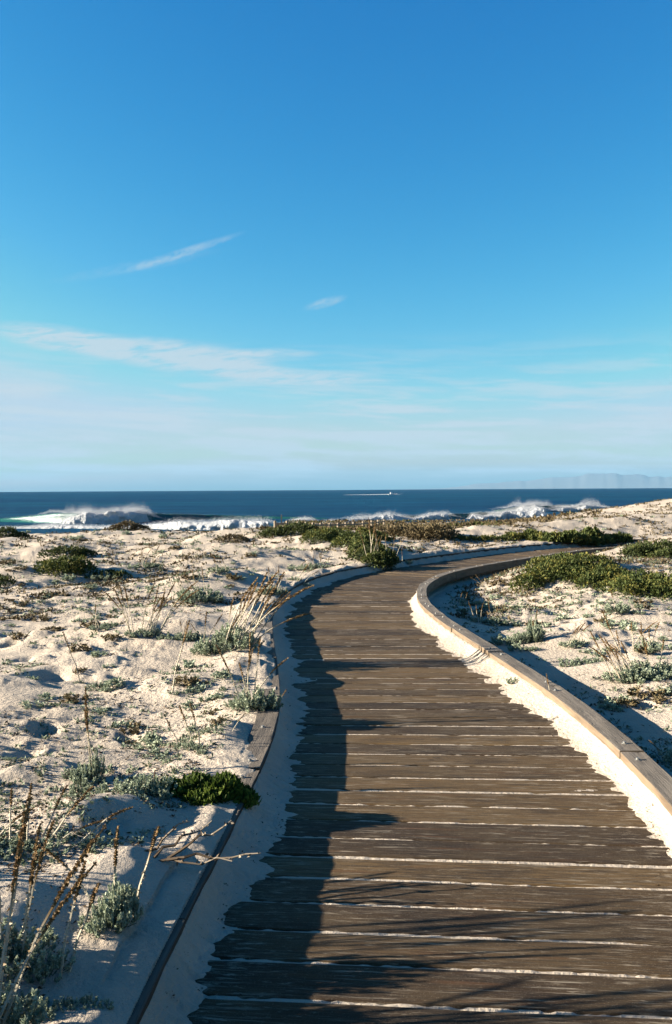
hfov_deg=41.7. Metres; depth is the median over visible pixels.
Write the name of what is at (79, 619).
dune tuft
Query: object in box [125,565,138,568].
dune tuft
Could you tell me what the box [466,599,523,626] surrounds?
sagewort plant
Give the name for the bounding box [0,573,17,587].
green bush
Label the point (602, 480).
hills
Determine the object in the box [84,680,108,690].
sagewort plant
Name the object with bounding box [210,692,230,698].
dune tuft
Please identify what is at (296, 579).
sagewort plant
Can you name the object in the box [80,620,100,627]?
dune tuft
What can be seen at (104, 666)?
dune tuft
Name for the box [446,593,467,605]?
sagewort plant
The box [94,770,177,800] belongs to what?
sagewort plant
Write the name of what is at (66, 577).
dune tuft
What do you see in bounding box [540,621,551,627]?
dune tuft
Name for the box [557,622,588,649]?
sagewort plant
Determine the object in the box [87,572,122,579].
sagewort plant
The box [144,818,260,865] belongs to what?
bare branch
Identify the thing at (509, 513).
breaking wave
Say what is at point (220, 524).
broken wave
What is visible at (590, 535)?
green bush
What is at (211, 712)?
dune tuft
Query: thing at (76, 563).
green bush
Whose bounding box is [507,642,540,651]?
sagewort plant
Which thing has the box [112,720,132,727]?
dune tuft
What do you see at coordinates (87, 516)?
breaking wave
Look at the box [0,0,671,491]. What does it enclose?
sky
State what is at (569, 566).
green bush
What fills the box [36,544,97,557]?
green bush
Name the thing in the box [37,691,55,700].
dune tuft
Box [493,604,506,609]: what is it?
dune tuft
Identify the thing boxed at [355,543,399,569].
green bush
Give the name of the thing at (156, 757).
dune tuft
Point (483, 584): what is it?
sagewort plant
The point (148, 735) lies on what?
dune tuft
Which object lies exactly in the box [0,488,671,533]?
sea water
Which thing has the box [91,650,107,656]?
dune tuft
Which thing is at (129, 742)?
dune tuft
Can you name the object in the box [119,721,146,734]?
dune tuft
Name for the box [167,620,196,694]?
sagewort plant
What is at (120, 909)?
sagewort plant
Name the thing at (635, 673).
sagewort plant
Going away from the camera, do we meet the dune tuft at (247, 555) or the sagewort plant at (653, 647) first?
the sagewort plant at (653, 647)
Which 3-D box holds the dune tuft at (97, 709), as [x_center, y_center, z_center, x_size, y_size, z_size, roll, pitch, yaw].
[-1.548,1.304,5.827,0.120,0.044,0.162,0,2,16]
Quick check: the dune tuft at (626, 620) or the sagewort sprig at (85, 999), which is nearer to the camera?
the sagewort sprig at (85, 999)
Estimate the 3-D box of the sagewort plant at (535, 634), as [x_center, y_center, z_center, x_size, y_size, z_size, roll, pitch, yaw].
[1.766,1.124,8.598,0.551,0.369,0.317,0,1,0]
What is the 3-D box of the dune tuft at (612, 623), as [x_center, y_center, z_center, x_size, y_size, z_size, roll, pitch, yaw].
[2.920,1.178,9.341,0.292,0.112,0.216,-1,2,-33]
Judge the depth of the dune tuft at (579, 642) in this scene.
8.13 m
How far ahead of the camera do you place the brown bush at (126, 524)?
32.63 m
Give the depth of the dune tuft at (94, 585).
12.39 m
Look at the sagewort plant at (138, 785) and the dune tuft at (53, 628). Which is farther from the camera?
the dune tuft at (53, 628)
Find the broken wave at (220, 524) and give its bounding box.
[0,515,273,529]
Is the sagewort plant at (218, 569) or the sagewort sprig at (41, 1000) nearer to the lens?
the sagewort sprig at (41, 1000)
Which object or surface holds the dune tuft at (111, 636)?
on the dune ground at (110, 963)
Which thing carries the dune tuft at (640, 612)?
on the dune ground at (110, 963)
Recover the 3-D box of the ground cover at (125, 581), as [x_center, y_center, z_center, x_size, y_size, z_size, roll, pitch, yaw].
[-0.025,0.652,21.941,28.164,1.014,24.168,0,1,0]
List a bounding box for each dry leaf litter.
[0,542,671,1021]
[171,590,669,1022]
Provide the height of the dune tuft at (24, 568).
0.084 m
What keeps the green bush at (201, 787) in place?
on the dune ground at (110, 963)
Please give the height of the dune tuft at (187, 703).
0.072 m
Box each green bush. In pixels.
[0,526,31,538]
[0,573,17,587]
[18,589,69,599]
[32,554,98,577]
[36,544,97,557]
[84,568,132,580]
[150,770,261,808]
[255,521,321,537]
[299,526,400,568]
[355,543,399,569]
[446,530,521,540]
[508,551,671,599]
[518,526,633,545]
[616,538,671,558]
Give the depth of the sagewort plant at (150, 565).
15.18 m
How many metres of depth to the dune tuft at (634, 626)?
8.77 m
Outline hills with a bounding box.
[387,473,671,489]
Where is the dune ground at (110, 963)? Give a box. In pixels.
[0,499,671,1023]
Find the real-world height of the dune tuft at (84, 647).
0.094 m
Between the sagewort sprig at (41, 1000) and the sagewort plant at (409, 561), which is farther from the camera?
the sagewort plant at (409, 561)
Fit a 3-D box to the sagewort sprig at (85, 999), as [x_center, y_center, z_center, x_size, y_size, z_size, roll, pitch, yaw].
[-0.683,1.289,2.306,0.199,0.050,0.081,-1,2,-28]
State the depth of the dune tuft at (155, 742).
5.22 m
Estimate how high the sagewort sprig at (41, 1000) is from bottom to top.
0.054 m
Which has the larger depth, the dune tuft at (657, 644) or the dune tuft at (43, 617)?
the dune tuft at (43, 617)
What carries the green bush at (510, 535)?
on the dune ground at (110, 963)
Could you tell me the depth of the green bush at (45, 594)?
11.82 m
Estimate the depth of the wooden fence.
80.99 m
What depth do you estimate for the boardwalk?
3.62 m
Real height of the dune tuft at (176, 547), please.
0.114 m
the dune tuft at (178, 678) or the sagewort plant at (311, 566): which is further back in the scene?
the sagewort plant at (311, 566)
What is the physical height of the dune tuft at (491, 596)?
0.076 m
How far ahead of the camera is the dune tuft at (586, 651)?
7.86 m
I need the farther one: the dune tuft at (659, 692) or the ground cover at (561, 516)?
the ground cover at (561, 516)
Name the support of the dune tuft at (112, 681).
on the dune ground at (110, 963)
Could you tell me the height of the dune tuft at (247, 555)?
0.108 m
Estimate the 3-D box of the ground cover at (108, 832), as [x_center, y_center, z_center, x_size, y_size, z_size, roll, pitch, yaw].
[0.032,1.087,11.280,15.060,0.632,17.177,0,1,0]
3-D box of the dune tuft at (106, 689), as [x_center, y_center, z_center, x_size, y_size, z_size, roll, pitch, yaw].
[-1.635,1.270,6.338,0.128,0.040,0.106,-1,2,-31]
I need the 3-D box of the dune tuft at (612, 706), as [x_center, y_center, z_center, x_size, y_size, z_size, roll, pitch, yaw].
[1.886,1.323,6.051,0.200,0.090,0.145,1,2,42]
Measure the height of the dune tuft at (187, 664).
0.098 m
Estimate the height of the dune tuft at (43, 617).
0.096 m
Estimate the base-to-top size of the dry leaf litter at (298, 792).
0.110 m
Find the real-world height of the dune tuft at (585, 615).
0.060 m
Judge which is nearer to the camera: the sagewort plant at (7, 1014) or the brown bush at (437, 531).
the sagewort plant at (7, 1014)
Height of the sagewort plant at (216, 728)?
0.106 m
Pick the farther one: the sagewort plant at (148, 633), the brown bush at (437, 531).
the brown bush at (437, 531)
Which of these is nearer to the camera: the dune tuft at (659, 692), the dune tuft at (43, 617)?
the dune tuft at (659, 692)
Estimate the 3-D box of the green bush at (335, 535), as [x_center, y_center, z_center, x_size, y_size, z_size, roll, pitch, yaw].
[0.307,0.698,19.021,2.335,0.603,6.239,0,1,0]
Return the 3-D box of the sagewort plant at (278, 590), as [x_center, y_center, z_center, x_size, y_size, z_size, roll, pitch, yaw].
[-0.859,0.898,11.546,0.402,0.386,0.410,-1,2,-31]
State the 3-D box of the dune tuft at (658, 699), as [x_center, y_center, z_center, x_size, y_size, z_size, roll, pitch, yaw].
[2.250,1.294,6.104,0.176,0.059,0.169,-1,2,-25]
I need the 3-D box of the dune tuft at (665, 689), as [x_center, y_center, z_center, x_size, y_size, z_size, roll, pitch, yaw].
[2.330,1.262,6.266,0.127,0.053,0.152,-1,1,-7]
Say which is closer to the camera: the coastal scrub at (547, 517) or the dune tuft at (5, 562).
the dune tuft at (5, 562)
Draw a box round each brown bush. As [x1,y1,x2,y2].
[104,520,150,530]
[209,533,249,542]
[373,522,462,541]
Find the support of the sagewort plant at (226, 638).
on the dune ground at (110, 963)
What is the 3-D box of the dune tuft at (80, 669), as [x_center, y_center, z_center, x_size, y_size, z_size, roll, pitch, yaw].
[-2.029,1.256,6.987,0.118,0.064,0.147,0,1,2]
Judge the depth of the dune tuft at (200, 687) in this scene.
6.10 m
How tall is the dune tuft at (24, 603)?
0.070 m
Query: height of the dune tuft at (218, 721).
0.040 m
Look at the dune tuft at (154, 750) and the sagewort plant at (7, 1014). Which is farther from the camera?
the dune tuft at (154, 750)
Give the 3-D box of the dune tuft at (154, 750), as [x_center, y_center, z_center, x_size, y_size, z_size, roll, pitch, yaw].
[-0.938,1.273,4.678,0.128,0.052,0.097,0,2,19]
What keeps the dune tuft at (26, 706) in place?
on the dune ground at (110, 963)
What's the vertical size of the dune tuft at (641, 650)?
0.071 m
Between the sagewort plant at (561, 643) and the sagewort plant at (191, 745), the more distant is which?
the sagewort plant at (561, 643)
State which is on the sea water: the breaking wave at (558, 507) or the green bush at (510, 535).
the breaking wave at (558, 507)
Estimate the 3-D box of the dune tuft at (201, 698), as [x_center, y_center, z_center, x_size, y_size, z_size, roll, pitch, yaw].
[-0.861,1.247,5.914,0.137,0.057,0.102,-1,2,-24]
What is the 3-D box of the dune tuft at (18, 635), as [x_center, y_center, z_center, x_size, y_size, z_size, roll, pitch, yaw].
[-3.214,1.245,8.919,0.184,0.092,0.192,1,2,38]
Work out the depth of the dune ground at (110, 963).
5.64 m
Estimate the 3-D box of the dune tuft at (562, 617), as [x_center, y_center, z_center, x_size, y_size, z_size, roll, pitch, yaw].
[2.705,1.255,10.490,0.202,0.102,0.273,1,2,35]
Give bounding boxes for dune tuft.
[0,558,14,564]
[8,631,27,639]
[11,600,32,605]
[14,565,28,569]
[18,699,47,708]
[32,613,51,621]
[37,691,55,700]
[40,625,67,630]
[59,693,88,703]
[61,573,76,580]
[67,642,93,652]
[72,667,86,673]
[75,617,89,622]
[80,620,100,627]
[84,583,98,587]
[89,614,102,620]
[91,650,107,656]
[92,706,113,714]
[99,686,115,691]
[100,633,122,641]
[102,663,115,667]
[103,676,126,686]
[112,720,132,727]
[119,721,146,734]
[124,740,140,743]
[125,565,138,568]
[135,736,168,747]
[138,730,161,741]
[148,747,169,755]
[153,752,169,758]
[171,545,181,549]
[171,659,199,670]
[172,674,194,684]
[178,676,208,687]
[180,574,197,579]
[180,700,198,710]
[185,682,211,692]
[185,725,198,731]
[197,694,213,700]
[203,707,217,714]
[207,717,232,726]
[210,669,232,678]
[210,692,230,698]
[226,573,241,580]
[244,552,256,556]
[470,600,483,604]
[479,604,495,610]
[489,594,502,598]
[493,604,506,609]
[524,620,543,626]
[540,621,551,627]
[553,613,572,620]
[566,640,584,646]
[577,648,592,653]
[582,613,594,617]
[590,650,609,656]
[593,618,604,622]
[596,699,623,710]
[600,619,622,628]
[604,694,631,702]
[612,695,639,706]
[618,620,638,630]
[620,619,634,623]
[626,686,656,700]
[633,598,653,604]
[633,610,645,614]
[635,645,658,653]
[646,640,659,646]
[647,694,671,704]
[655,688,671,694]
[656,687,670,693]
[658,635,668,640]
[661,643,671,649]
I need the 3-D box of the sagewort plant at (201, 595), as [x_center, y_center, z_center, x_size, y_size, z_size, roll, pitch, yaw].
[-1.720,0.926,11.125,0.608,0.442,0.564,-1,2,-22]
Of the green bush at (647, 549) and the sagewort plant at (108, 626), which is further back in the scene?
the green bush at (647, 549)
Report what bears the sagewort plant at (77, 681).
on the dune ground at (110, 963)
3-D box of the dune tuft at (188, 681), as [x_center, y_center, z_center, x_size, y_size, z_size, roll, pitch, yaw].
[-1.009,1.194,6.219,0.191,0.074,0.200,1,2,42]
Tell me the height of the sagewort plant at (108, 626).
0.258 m
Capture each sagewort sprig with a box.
[6,989,57,1019]
[39,993,113,1020]
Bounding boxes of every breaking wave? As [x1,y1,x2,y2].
[0,502,326,523]
[289,505,548,521]
[492,498,618,511]
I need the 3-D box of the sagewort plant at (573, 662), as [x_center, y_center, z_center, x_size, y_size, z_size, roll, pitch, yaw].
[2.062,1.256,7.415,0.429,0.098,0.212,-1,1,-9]
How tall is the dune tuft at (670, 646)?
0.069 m
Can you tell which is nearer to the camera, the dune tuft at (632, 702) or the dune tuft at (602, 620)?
the dune tuft at (632, 702)
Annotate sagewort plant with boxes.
[0,783,132,859]
[0,796,106,1023]
[0,820,100,985]
[38,826,159,937]
[62,632,85,683]
[62,687,105,793]
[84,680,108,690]
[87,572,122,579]
[89,604,120,630]
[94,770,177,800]
[102,581,198,637]
[134,544,159,567]
[156,621,206,641]
[166,703,208,755]
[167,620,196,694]
[175,566,224,603]
[189,571,313,656]
[205,713,245,732]
[208,552,230,573]
[216,632,288,712]
[255,566,288,594]
[286,563,318,585]
[287,555,330,570]
[359,518,386,562]
[393,535,412,565]
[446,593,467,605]
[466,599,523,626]
[472,574,499,592]
[488,609,545,644]
[506,676,517,683]
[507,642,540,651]
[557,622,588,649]
[559,656,606,666]
[588,611,671,683]
[603,590,635,613]
[630,621,664,653]
[648,740,671,763]
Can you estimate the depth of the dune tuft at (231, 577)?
12.18 m
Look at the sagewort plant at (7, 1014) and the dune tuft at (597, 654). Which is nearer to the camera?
the sagewort plant at (7, 1014)
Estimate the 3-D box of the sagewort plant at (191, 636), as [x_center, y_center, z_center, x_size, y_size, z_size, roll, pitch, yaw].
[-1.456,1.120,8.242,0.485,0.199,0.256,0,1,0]
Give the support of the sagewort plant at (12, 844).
on the dune ground at (110, 963)
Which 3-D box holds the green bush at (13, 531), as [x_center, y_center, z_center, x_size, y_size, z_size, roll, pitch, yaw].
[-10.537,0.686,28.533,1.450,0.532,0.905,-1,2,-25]
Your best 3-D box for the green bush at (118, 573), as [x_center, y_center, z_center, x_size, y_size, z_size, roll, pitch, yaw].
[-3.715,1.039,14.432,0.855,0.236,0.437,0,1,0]
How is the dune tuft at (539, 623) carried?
on the dune ground at (110, 963)
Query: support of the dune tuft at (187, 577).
on the dune ground at (110, 963)
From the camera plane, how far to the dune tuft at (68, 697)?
6.02 m
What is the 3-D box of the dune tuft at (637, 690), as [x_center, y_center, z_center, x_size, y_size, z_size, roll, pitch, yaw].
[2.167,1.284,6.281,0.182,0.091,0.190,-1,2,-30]
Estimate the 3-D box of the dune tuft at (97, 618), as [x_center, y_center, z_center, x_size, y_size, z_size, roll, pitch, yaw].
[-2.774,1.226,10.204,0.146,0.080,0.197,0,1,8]
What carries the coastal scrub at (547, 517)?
on the dune ground at (110, 963)
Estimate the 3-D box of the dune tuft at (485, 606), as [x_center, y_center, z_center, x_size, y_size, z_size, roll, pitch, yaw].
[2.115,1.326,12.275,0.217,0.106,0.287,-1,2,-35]
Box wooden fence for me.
[274,519,384,527]
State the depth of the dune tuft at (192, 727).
5.38 m
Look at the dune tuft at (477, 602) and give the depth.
12.55 m
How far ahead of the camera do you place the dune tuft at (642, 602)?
10.91 m
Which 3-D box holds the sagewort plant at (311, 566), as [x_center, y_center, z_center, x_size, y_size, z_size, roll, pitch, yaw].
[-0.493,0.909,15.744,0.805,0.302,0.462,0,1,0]
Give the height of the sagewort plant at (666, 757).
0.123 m
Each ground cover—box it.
[0,512,671,623]
[0,543,671,871]
[484,498,671,538]
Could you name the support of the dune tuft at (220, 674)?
on the dune ground at (110, 963)
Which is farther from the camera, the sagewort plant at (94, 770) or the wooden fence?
the wooden fence
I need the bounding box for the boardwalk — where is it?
[127,539,671,1023]
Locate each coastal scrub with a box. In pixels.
[256,508,602,530]
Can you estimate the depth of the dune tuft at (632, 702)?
6.10 m
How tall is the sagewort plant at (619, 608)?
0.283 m
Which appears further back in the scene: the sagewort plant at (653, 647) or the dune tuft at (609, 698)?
the sagewort plant at (653, 647)
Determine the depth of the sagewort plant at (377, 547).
16.40 m
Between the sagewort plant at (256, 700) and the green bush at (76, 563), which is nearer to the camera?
the sagewort plant at (256, 700)
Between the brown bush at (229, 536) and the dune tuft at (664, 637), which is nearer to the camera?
the dune tuft at (664, 637)
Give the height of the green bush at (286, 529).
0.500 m
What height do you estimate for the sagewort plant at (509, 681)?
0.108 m
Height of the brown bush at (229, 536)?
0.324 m
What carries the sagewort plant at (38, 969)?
on the dune ground at (110, 963)

